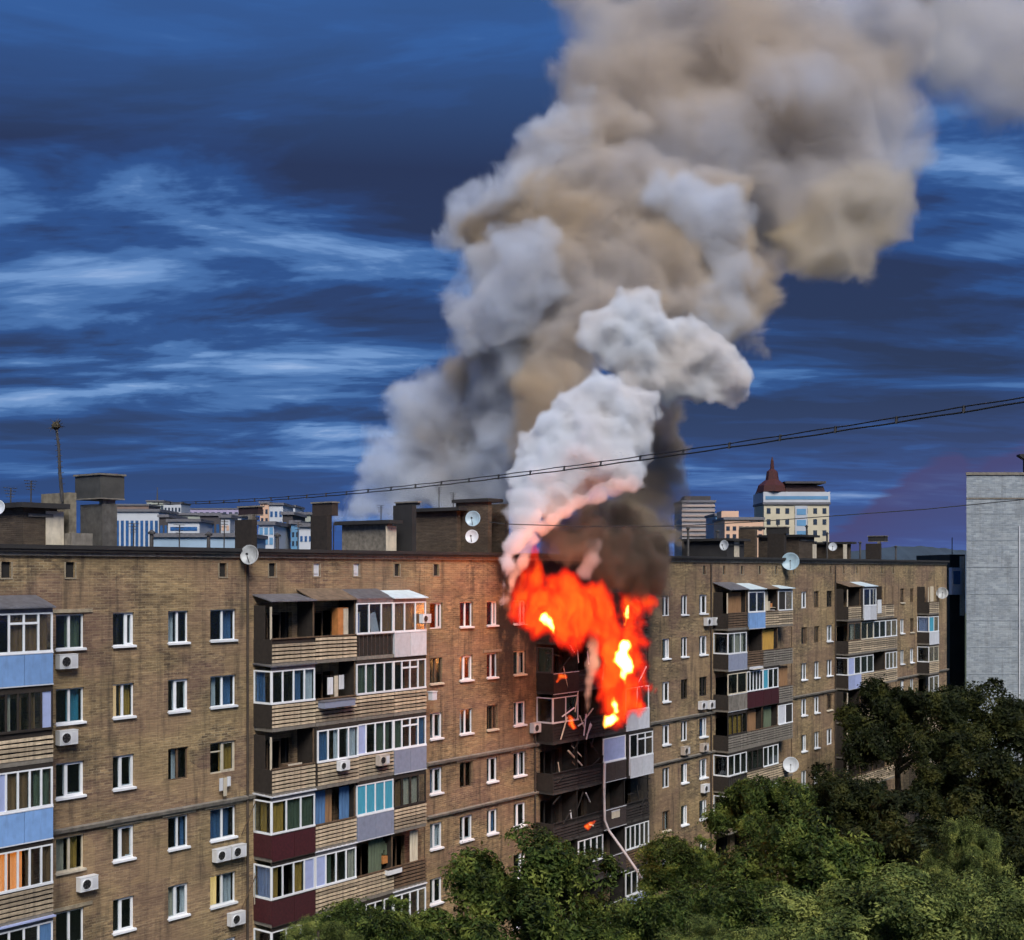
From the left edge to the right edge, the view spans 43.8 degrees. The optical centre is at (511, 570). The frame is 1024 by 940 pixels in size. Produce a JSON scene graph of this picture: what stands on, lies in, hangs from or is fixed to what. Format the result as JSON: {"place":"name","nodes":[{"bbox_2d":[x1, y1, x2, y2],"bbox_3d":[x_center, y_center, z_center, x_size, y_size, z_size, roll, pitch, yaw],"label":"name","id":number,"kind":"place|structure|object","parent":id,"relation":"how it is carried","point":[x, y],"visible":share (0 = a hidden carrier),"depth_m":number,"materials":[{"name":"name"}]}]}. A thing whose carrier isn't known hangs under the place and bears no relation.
{"place":"outdoors","nodes":[
{"label":"outdoors","id":0,"kind":"place"},
{"bbox_2d":[117,504,160,508],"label":"building","id":1,"kind":"structure","parent":0,"point":[135,506],"depth_m":420.00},
{"bbox_2d":[117,509,178,545],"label":"building","id":2,"kind":"structure","parent":0,"point":[147,520],"depth_m":260.00,"materials":[{"name":"white concrete"}]},
{"bbox_2d":[157,514,187,532],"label":"building","id":3,"kind":"structure","parent":0,"point":[163,525],"depth_m":250.00,"materials":[{"name":"grey concrete"}]},
{"bbox_2d":[163,502,190,512],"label":"building","id":4,"kind":"structure","parent":0,"point":[181,508],"depth_m":500.00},
{"bbox_2d":[166,519,213,532],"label":"building","id":5,"kind":"structure","parent":0,"point":[196,525],"depth_m":230.00,"materials":[{"name":"paint"}]},
{"bbox_2d":[154,533,267,548],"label":"building","id":6,"kind":"structure","parent":0,"point":[186,540],"depth_m":170.00,"materials":[{"name":"white metal"}]},
{"bbox_2d":[198,513,228,532],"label":"building","id":7,"kind":"structure","parent":0,"point":[216,525],"depth_m":240.00,"materials":[{"name":"grey concrete"}]},
{"bbox_2d":[190,508,237,513],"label":"building","id":8,"kind":"structure","parent":0,"point":[217,510],"depth_m":700.00,"materials":[{"name":"paint"}]},
{"bbox_2d":[259,501,273,520],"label":"building","id":9,"kind":"structure","parent":0,"point":[265,517],"depth_m":320.00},
{"bbox_2d":[257,521,290,548],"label":"building","id":10,"kind":"structure","parent":0,"point":[269,529],"depth_m":190.55,"materials":[{"name":"concrete"}]},
{"bbox_2d":[268,503,294,521],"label":"building","id":11,"kind":"structure","parent":0,"point":[275,509],"depth_m":300.00,"materials":[{"name":"paint"}]},
{"bbox_2d":[280,512,306,548],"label":"building","id":12,"kind":"structure","parent":0,"point":[287,517],"depth_m":230.00,"materials":[{"name":"grey concrete"}]},
{"bbox_2d":[289,520,309,548],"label":"building","id":13,"kind":"structure","parent":0,"point":[293,536],"depth_m":200.00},
{"bbox_2d":[297,523,310,548],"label":"building","id":14,"kind":"structure","parent":0,"point":[305,536],"depth_m":180.00,"materials":[{"name":"paint"}]},
{"bbox_2d":[0,0,1023,555],"label":"sky","id":15,"kind":"structure","parent":0,"point":[249,249],"materials":[{"name":"blue"}]},
{"bbox_2d":[673,496,715,555],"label":"building","id":16,"kind":"structure","parent":0,"point":[692,510],"depth_m":300.00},
{"bbox_2d":[704,513,716,537],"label":"building","id":17,"kind":"structure","parent":0,"point":[710,528],"depth_m":287.16,"materials":[{"name":"blue glass"}]},
{"bbox_2d":[712,511,764,556],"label":"building","id":18,"kind":"structure","parent":0,"point":[730,530],"depth_m":260.00,"materials":[{"name":"paint"}]},
{"bbox_2d":[753,457,830,541],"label":"building","id":19,"kind":"structure","parent":0,"point":[775,497],"depth_m":300.00,"materials":[{"name":"paint"}]},
{"bbox_2d":[689,613,981,935],"bbox_3d":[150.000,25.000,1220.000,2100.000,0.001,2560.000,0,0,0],"label":"ground","id":20,"kind":"structure","parent":0,"point":[923,845],"depth_m":344.86,"materials":[{"name":"green"}]},
{"bbox_2d":[219,515,237,532],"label":"building","id":21,"kind":"structure","parent":20,"relation":"on","point":[230,526],"depth_m":220.00,"materials":[{"name":"paint"}]},
{"bbox_2d":[280,915,366,939],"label":"tree","id":22,"kind":"object","parent":20,"relation":"on","point":[332,930],"visible":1,"depth_m":43.93,"materials":[{"name":"green plant"}]},
{"bbox_2d":[301,894,450,939],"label":"tree","id":23,"kind":"object","parent":20,"relation":"on","point":[378,924],"visible":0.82,"depth_m":46.35,"materials":[{"name":"green plant"}]},
{"bbox_2d":[0,473,949,939],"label":"apartment building","id":24,"kind":"structure","parent":20,"relation":"on","point":[186,685],"depth_m":63.23,"materials":[{"name":"brick"}]},
{"bbox_2d":[47,419,64,501],"bbox_3d":[-18.683,-4.552,52.231,0.695,3.494,0.718,0,0,38],"label":"antenna mast","id":25,"kind":"object","parent":24,"relation":"on","point":[56,425],"visible":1,"depth_m":52.31,"materials":[{"name":"metal"}]},
{"bbox_2d":[55,653,77,669],"bbox_3d":[-17.346,3.558,49.508,0.450,0.602,0.820,0,0,38],"label":"air conditioner","id":26,"kind":"object","parent":24,"relation":"attached to","point":[66,661],"visible":1,"depth_m":49.29,"materials":[{"name":"white plastic"}]},
{"bbox_2d":[55,729,78,746],"bbox_3d":[-17.346,6.513,49.508,0.450,0.602,0.820,0,0,38],"label":"air conditioner","id":27,"kind":"object","parent":24,"relation":"attached to","point":[66,737],"visible":1,"depth_m":49.31,"materials":[{"name":"white plastic"}]},
{"bbox_2d":[57,907,82,939],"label":"window","id":28,"kind":"structure","parent":24,"relation":"in","point":[68,912],"depth_m":49.90,"materials":[{"name":"white glass"}]},
{"bbox_2d":[55,614,86,651],"bbox_3d":[-17.389,2.432,49.894,0.447,1.425,1.350,0,0,38],"label":"window","id":29,"kind":"structure","parent":24,"relation":"in","point":[71,621],"depth_m":50.17,"materials":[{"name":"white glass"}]},
{"bbox_2d":[55,687,86,726],"bbox_3d":[-17.388,5.333,49.893,0.444,1.425,1.350,0,0,38],"label":"window","id":30,"kind":"structure","parent":24,"relation":"in","point":[71,693],"depth_m":50.21,"materials":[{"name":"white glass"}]},
{"bbox_2d":[55,761,86,800],"bbox_3d":[-17.504,8.232,49.982,0.738,1.425,1.350,0,0,38],"label":"window","id":31,"kind":"structure","parent":24,"relation":"in","point":[66,795],"depth_m":49.98,"materials":[{"name":"white plastic"}]},
{"bbox_2d":[55,834,86,875],"bbox_3d":[-17.388,11.133,49.893,0.444,1.425,1.350,0,0,38],"label":"window","id":32,"kind":"structure","parent":24,"relation":"in","point":[71,841],"depth_m":49.90,"materials":[{"name":"beige paint"}]},
{"bbox_2d":[76,873,97,892],"bbox_3d":[-16.794,12.360,50.226,0.450,0.602,0.820,0,0,38],"label":"air conditioner","id":33,"kind":"object","parent":24,"relation":"attached to","point":[85,883],"visible":1,"depth_m":50.02,"materials":[{"name":"white plastic"}]},
{"bbox_2d":[112,612,136,647],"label":"window","id":34,"kind":"structure","parent":24,"relation":"in","point":[125,644],"depth_m":51.98,"materials":[{"name":"white plastic"}]},
{"bbox_2d":[112,683,136,719],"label":"window","id":35,"kind":"structure","parent":24,"relation":"in","point":[123,688],"depth_m":51.98,"materials":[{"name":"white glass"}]},
{"bbox_2d":[112,754,136,791],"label":"window","id":36,"kind":"structure","parent":24,"relation":"in","point":[121,787],"depth_m":51.84,"materials":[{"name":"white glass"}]},
{"bbox_2d":[112,825,136,863],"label":"window","id":37,"kind":"structure","parent":24,"relation":"in","point":[125,833],"depth_m":52.10,"materials":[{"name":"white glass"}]},
{"bbox_2d":[112,896,136,935],"bbox_3d":[-15.840,14.032,51.801,0.320,1.425,1.120,0,0,38],"label":"window","id":38,"kind":"structure","parent":24,"relation":"in","point":[130,928],"depth_m":51.79,"materials":[{"name":"white plastic"}]},
{"bbox_2d":[168,747,186,780],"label":"window","id":39,"kind":"structure","parent":24,"relation":"in","point":[174,751],"depth_m":54.03,"materials":[{"name":"brown wood"}]},
{"bbox_2d":[167,611,190,644],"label":"window","id":40,"kind":"structure","parent":24,"relation":"in","point":[170,613],"depth_m":53.99,"materials":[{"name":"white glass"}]},
{"bbox_2d":[167,679,190,713],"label":"window","id":41,"kind":"structure","parent":24,"relation":"in","point":[183,709],"depth_m":54.16,"materials":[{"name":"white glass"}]},
{"bbox_2d":[167,815,190,851],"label":"window","id":42,"kind":"structure","parent":24,"relation":"in","point":[181,846],"depth_m":54.12,"materials":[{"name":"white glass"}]},
{"bbox_2d":[167,883,190,920],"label":"window","id":43,"kind":"structure","parent":24,"relation":"in","point":[183,913],"depth_m":54.00,"materials":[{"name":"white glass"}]},
{"bbox_2d":[212,846,230,863],"bbox_3d":[-12.706,12.420,55.539,0.450,0.602,0.820,0,0,38],"label":"air conditioner","id":44,"kind":"object","parent":24,"relation":"attached to","point":[220,854],"visible":1,"depth_m":55.33,"materials":[{"name":"white plastic"}]},
{"bbox_2d":[210,740,233,773],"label":"window","id":45,"kind":"structure","parent":24,"relation":"in","point":[224,748],"depth_m":56.29,"materials":[{"name":"beige paint"}]},
{"bbox_2d":[209,609,237,642],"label":"window","id":46,"kind":"structure","parent":24,"relation":"in","point":[224,613],"depth_m":56.29,"materials":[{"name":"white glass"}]},
{"bbox_2d":[209,675,237,709],"bbox_3d":[-12.763,5.333,55.909,0.444,1.425,1.520,0,0,38],"label":"window","id":47,"kind":"structure","parent":24,"relation":"in","point":[224,680],"depth_m":56.06,"materials":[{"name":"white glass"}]},
{"bbox_2d":[209,806,237,842],"bbox_3d":[-12.764,11.133,55.909,0.446,1.425,1.520,0,0,38],"label":"window","id":48,"kind":"structure","parent":24,"relation":"in","point":[218,817],"depth_m":55.95,"materials":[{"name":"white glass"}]},
{"bbox_2d":[209,871,237,909],"bbox_3d":[-12.763,14.032,55.908,0.444,1.425,1.520,0,0,38],"label":"window","id":49,"kind":"structure","parent":24,"relation":"in","point":[225,900],"depth_m":56.01,"materials":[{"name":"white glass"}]},
{"bbox_2d":[219,776,230,795],"bbox_3d":[-12.550,9.459,55.655,0.045,0.820,0.620,0,0,38],"label":"rag","id":50,"kind":"object","parent":24,"relation":"hanging from","point":[225,782],"visible":1,"depth_m":55.60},
{"bbox_2d":[227,909,245,926],"bbox_3d":[-12.203,15.378,56.192,0.450,0.602,0.820,0,0,38],"label":"air conditioner","id":51,"kind":"object","parent":24,"relation":"attached to","point":[236,918],"visible":1,"depth_m":55.99,"materials":[{"name":"white plastic"}]},
{"bbox_2d":[228,843,246,859],"bbox_3d":[-12.168,12.418,56.237,0.450,0.602,0.820,0,0,38],"label":"air conditioner","id":52,"kind":"object","parent":24,"relation":"attached to","point":[238,850],"visible":1,"depth_m":56.09,"materials":[{"name":"white plastic"}]},
{"bbox_2d":[240,545,257,564],"bbox_3d":[-11.613,-0.678,56.243,0.717,0.898,0.539,0,0,-22],"label":"satellite dish","id":53,"kind":"object","parent":24,"relation":"attached to","point":[248,554],"visible":1,"depth_m":56.30,"materials":[{"name":"paint"}]},
{"bbox_2d":[327,674,345,696],"bbox_3d":[-8.308,5.461,60.031,0.040,1.035,1.500,0,0,38],"label":"laundry","id":54,"kind":"object","parent":24,"relation":"hanging from","point":[330,684],"visible":1,"depth_m":59.98,"materials":[{"name":"white fabric"}]},
{"bbox_2d":[318,697,355,708],"bbox_3d":[-8.160,6.192,59.355,0.460,0.330,2.060,0,0,38],"label":"storage box","id":55,"kind":"object","parent":24,"relation":"attached to","point":[334,703],"visible":1,"depth_m":59.08,"materials":[{"name":"metal"}]},
{"bbox_2d":[332,607,347,634],"bbox_3d":[-8.167,2.744,60.448,0.435,1.950,0.720,0,0,38],"label":"cabinet","id":56,"kind":"object","parent":24,"relation":"on","point":[339,620],"visible":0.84,"depth_m":60.22,"materials":[{"name":"orange wood"}]},
{"bbox_2d":[337,759,349,771],"bbox_3d":[-7.919,9.137,59.546,0.360,0.482,0.656,0,0,38],"label":"air conditioner","id":57,"kind":"object","parent":24,"relation":"attached to","point":[342,765],"visible":1,"depth_m":59.35,"materials":[{"name":"white plastic"}]},
{"bbox_2d":[367,612,378,631],"bbox_3d":[-6.718,2.743,61.934,0.060,1.350,0.520,0,16,38],"label":"white board","id":58,"kind":"object","parent":24,"relation":"attached to","point":[373,624],"visible":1,"depth_m":61.88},
{"bbox_2d":[377,837,387,863],"bbox_3d":[-6.395,13.850,63.009,0.400,1.270,0.920,0,0,38],"label":"houseplant","id":59,"kind":"object","parent":24,"relation":"on","point":[384,858],"visible":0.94,"depth_m":62.87,"materials":[{"name":"green plant"}]},
{"bbox_2d":[376,753,389,765],"bbox_3d":[-6.313,9.219,61.845,0.405,0.542,0.738,0,0,38],"label":"air conditioner","id":60,"kind":"object","parent":24,"relation":"attached to","point":[382,759],"visible":1,"depth_m":61.65,"materials":[{"name":"white plastic"}]},
{"bbox_2d":[430,603,440,628],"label":"window","id":61,"kind":"structure","parent":24,"relation":"in","point":[436,604],"depth_m":67.32,"materials":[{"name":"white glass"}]},
{"bbox_2d":[429,658,444,685],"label":"window","id":62,"kind":"structure","parent":24,"relation":"in","point":[434,682],"depth_m":67.32,"materials":[{"name":"brown wood"}]},
{"bbox_2d":[429,712,444,740],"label":"window","id":63,"kind":"structure","parent":24,"relation":"in","point":[434,737],"depth_m":67.33,"materials":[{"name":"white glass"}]},
{"bbox_2d":[429,767,444,795],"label":"window","id":64,"kind":"structure","parent":24,"relation":"in","point":[434,792],"depth_m":67.25,"materials":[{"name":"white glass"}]},
{"bbox_2d":[429,822,444,851],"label":"window","id":65,"kind":"structure","parent":24,"relation":"in","point":[434,828],"depth_m":67.38,"materials":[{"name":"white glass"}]},
{"bbox_2d":[429,877,444,906],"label":"window","id":66,"kind":"structure","parent":24,"relation":"in","point":[434,903],"depth_m":67.12,"materials":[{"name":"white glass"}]},
{"bbox_2d":[459,602,474,628],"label":"window","id":67,"kind":"structure","parent":24,"relation":"in","point":[461,627],"depth_m":69.13,"materials":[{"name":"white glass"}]},
{"bbox_2d":[459,655,474,681],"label":"window","id":68,"kind":"structure","parent":24,"relation":"in","point":[468,679],"depth_m":69.22,"materials":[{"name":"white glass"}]},
{"bbox_2d":[459,708,474,735],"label":"window","id":69,"kind":"structure","parent":24,"relation":"in","point":[464,733],"depth_m":69.13,"materials":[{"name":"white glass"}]},
{"bbox_2d":[459,815,474,843],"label":"window","id":70,"kind":"structure","parent":24,"relation":"in","point":[465,839],"depth_m":69.26,"materials":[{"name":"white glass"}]},
{"bbox_2d":[465,530,477,543],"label":"satellite dish","id":71,"kind":"object","parent":24,"relation":"attached to","point":[471,536],"visible":1,"depth_m":71.18,"materials":[{"name":"paint"}]},
{"bbox_2d":[465,511,479,526],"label":"satellite dish","id":72,"kind":"object","parent":24,"relation":"attached to","point":[472,518],"visible":1,"depth_m":71.25,"materials":[{"name":"paint"}]},
{"bbox_2d":[486,601,499,626],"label":"window","id":73,"kind":"structure","parent":24,"relation":"in","point":[492,624],"depth_m":71.03,"materials":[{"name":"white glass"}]},
{"bbox_2d":[486,705,499,731],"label":"window","id":74,"kind":"structure","parent":24,"relation":"in","point":[492,728],"depth_m":71.07,"materials":[{"name":"brown wood"}]},
{"bbox_2d":[486,757,499,783],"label":"window","id":75,"kind":"structure","parent":24,"relation":"in","point":[490,781],"depth_m":70.88,"materials":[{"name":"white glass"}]},
{"bbox_2d":[486,809,499,836],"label":"window","id":76,"kind":"structure","parent":24,"relation":"in","point":[490,812],"depth_m":71.02,"materials":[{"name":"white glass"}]},
{"bbox_2d":[513,600,527,625],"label":"window","id":77,"kind":"structure","parent":24,"relation":"in","point":[519,601],"depth_m":73.07,"materials":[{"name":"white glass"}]},
{"bbox_2d":[513,651,527,676],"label":"window","id":78,"kind":"structure","parent":24,"relation":"in","point":[518,653],"depth_m":72.93,"materials":[{"name":"beige paint"}]},
{"bbox_2d":[513,701,527,727],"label":"window","id":79,"kind":"structure","parent":24,"relation":"in","point":[517,724],"depth_m":72.86,"materials":[{"name":"white plastic"}]},
{"bbox_2d":[513,751,527,778],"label":"window","id":80,"kind":"structure","parent":24,"relation":"in","point":[518,755],"depth_m":73.16,"materials":[{"name":"white plastic"}]},
{"bbox_2d":[514,802,526,827],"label":"window","id":81,"kind":"structure","parent":24,"relation":"in","point":[515,805],"depth_m":72.86,"materials":[{"name":"white plastic"}]},
{"bbox_2d":[530,722,540,733],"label":"air conditioner","id":82,"kind":"object","parent":24,"relation":"attached to","point":[535,727],"visible":1,"depth_m":73.52,"materials":[{"name":"white plastic"}]},
{"bbox_2d":[152,397,1023,504],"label":"overhead cable","id":83,"kind":"object","parent":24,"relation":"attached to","point":[963,407],"visible":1,"depth_m":27.67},
{"bbox_2d":[603,763,641,877],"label":"hose","id":84,"kind":"object","parent":24,"relation":"hanging from","point":[606,824],"visible":0.63,"depth_m":76.79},
{"bbox_2d":[662,639,671,659],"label":"window","id":85,"kind":"structure","parent":24,"relation":"in","point":[666,657],"depth_m":86.06,"materials":[{"name":"white plastic"}]},
{"bbox_2d":[662,681,671,703],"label":"window","id":86,"kind":"structure","parent":24,"relation":"in","point":[663,683],"depth_m":86.02,"materials":[{"name":"white plastic"}]},
{"bbox_2d":[662,810,671,832],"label":"window","id":87,"kind":"structure","parent":24,"relation":"in","point":[663,813],"depth_m":86.08,"materials":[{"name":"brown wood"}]},
{"bbox_2d":[699,717,708,738],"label":"window","id":88,"kind":"structure","parent":24,"relation":"in","point":[702,730],"depth_m":90.17,"materials":[{"name":"white plastic"}]},
{"bbox_2d":[489,499,1023,526],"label":"thin wire","id":89,"kind":"object","parent":24,"relation":"attached to","point":[754,521],"visible":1,"depth_m":59.98,"materials":[{"name":"metal"}]},
{"bbox_2d":[781,552,798,570],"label":"satellite dish","id":90,"kind":"object","parent":24,"relation":"attached to","point":[790,562],"visible":1,"depth_m":99.69,"materials":[{"name":"paint"}]},
{"bbox_2d":[783,757,798,772],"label":"satellite dish","id":91,"kind":"object","parent":24,"relation":"attached to","point":[790,764],"visible":1,"depth_m":97.02,"materials":[{"name":"paint"}]},
{"bbox_2d":[414,819,630,939],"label":"tree","id":92,"kind":"object","parent":20,"relation":"on","point":[493,892],"visible":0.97,"depth_m":55.88,"materials":[{"name":"green plant"}]},
{"bbox_2d":[594,879,742,939],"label":"tree","id":93,"kind":"object","parent":20,"relation":"on","point":[675,908],"visible":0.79,"depth_m":49.35,"materials":[{"name":"green plant"}]},
{"bbox_2d":[633,829,725,934],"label":"tree","id":94,"kind":"object","parent":20,"relation":"on","point":[695,863],"visible":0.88,"depth_m":68.96,"materials":[{"name":"green plant"}]},
{"bbox_2d":[642,912,778,939],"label":"tree","id":95,"kind":"object","parent":20,"relation":"on","point":[702,928],"visible":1,"depth_m":38.41,"materials":[{"name":"green plant"}]},
{"bbox_2d":[693,868,820,936],"bbox_3d":[10.058,18.283,50.268,6.050,13.504,5.934,0,0,0],"label":"tree","id":96,"kind":"object","parent":20,"relation":"on","point":[746,903],"visible":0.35,"depth_m":49.05,"materials":[{"name":"green plant"}]},
{"bbox_2d":[697,773,821,862],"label":"tree","id":97,"kind":"object","parent":20,"relation":"on","point":[745,805],"visible":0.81,"depth_m":79.28,"materials":[{"name":"green plant"}]},
{"bbox_2d":[700,802,886,911],"bbox_3d":[14.354,18.171,62.110,9.676,13.718,10.053,0,0,-25],"label":"tree","id":98,"kind":"object","parent":20,"relation":"on","point":[817,858],"visible":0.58,"depth_m":60.80,"materials":[{"name":"green plant"}]},
{"bbox_2d":[777,762,905,839],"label":"tree","id":99,"kind":"object","parent":20,"relation":"on","point":[840,799],"visible":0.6,"depth_m":82.11,"materials":[{"name":"green plant"}]},
{"bbox_2d":[749,859,1023,939],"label":"tree","id":100,"kind":"object","parent":20,"relation":"on","point":[867,912],"visible":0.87,"depth_m":38.64,"materials":[{"name":"green plant"}]},
{"bbox_2d":[839,787,964,890],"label":"tree","id":101,"kind":"object","parent":20,"relation":"on","point":[903,844],"visible":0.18,"depth_m":65.17,"materials":[{"name":"green plant"}]},
{"bbox_2d":[833,674,974,815],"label":"tree","id":102,"kind":"object","parent":20,"relation":"on","point":[902,713],"visible":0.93,"depth_m":96.00,"materials":[{"name":"green plant"}]},
{"bbox_2d":[916,537,964,775],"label":"shadowed building","id":103,"kind":"structure","parent":20,"relation":"on","point":[956,620],"depth_m":146.00,"materials":[{"name":"beige paint"}]},
{"bbox_2d":[874,866,1023,939],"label":"tree","id":104,"kind":"object","parent":20,"relation":"on","point":[1003,912],"visible":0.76,"depth_m":37.84,"materials":[{"name":"green plant"}]},
{"bbox_2d":[897,728,1014,823],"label":"tree","id":105,"kind":"object","parent":20,"relation":"on","point":[932,784],"visible":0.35,"depth_m":91.05,"materials":[{"name":"green plant"}]},
{"bbox_2d":[908,824,1023,931],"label":"tree","id":106,"kind":"object","parent":20,"relation":"on","point":[1013,849],"visible":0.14,"depth_m":57.86,"materials":[{"name":"green plant"}]},
{"bbox_2d":[919,813,1014,890],"bbox_3d":[18.701,17.590,52.776,3.808,14.902,3.781,0,0,-22],"label":"tree","id":107,"kind":"object","parent":20,"relation":"on","point":[968,848],"visible":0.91,"depth_m":52.33,"materials":[{"name":"green plant"}]},
{"bbox_2d":[928,677,1023,762],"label":"tree","id":108,"kind":"object","parent":20,"relation":"on","point":[1004,719],"visible":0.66,"depth_m":108.91,"materials":[{"name":"green plant"}]},
{"bbox_2d":[941,744,1023,845],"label":"tree","id":109,"kind":"object","parent":20,"relation":"on","point":[1001,780],"visible":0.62,"depth_m":79.07,"materials":[{"name":"green plant"}]},
{"bbox_2d":[851,546,965,612],"bbox_3d":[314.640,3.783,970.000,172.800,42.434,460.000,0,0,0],"label":"building","id":110,"kind":"structure","parent":0,"point":[905,553],"depth_m":885.30,"materials":[{"name":"concrete"}]},
{"bbox_2d":[966,454,1023,776],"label":"gable building","id":111,"kind":"structure","parent":0,"point":[994,590],"depth_m":138.00,"materials":[{"name":"concrete"}]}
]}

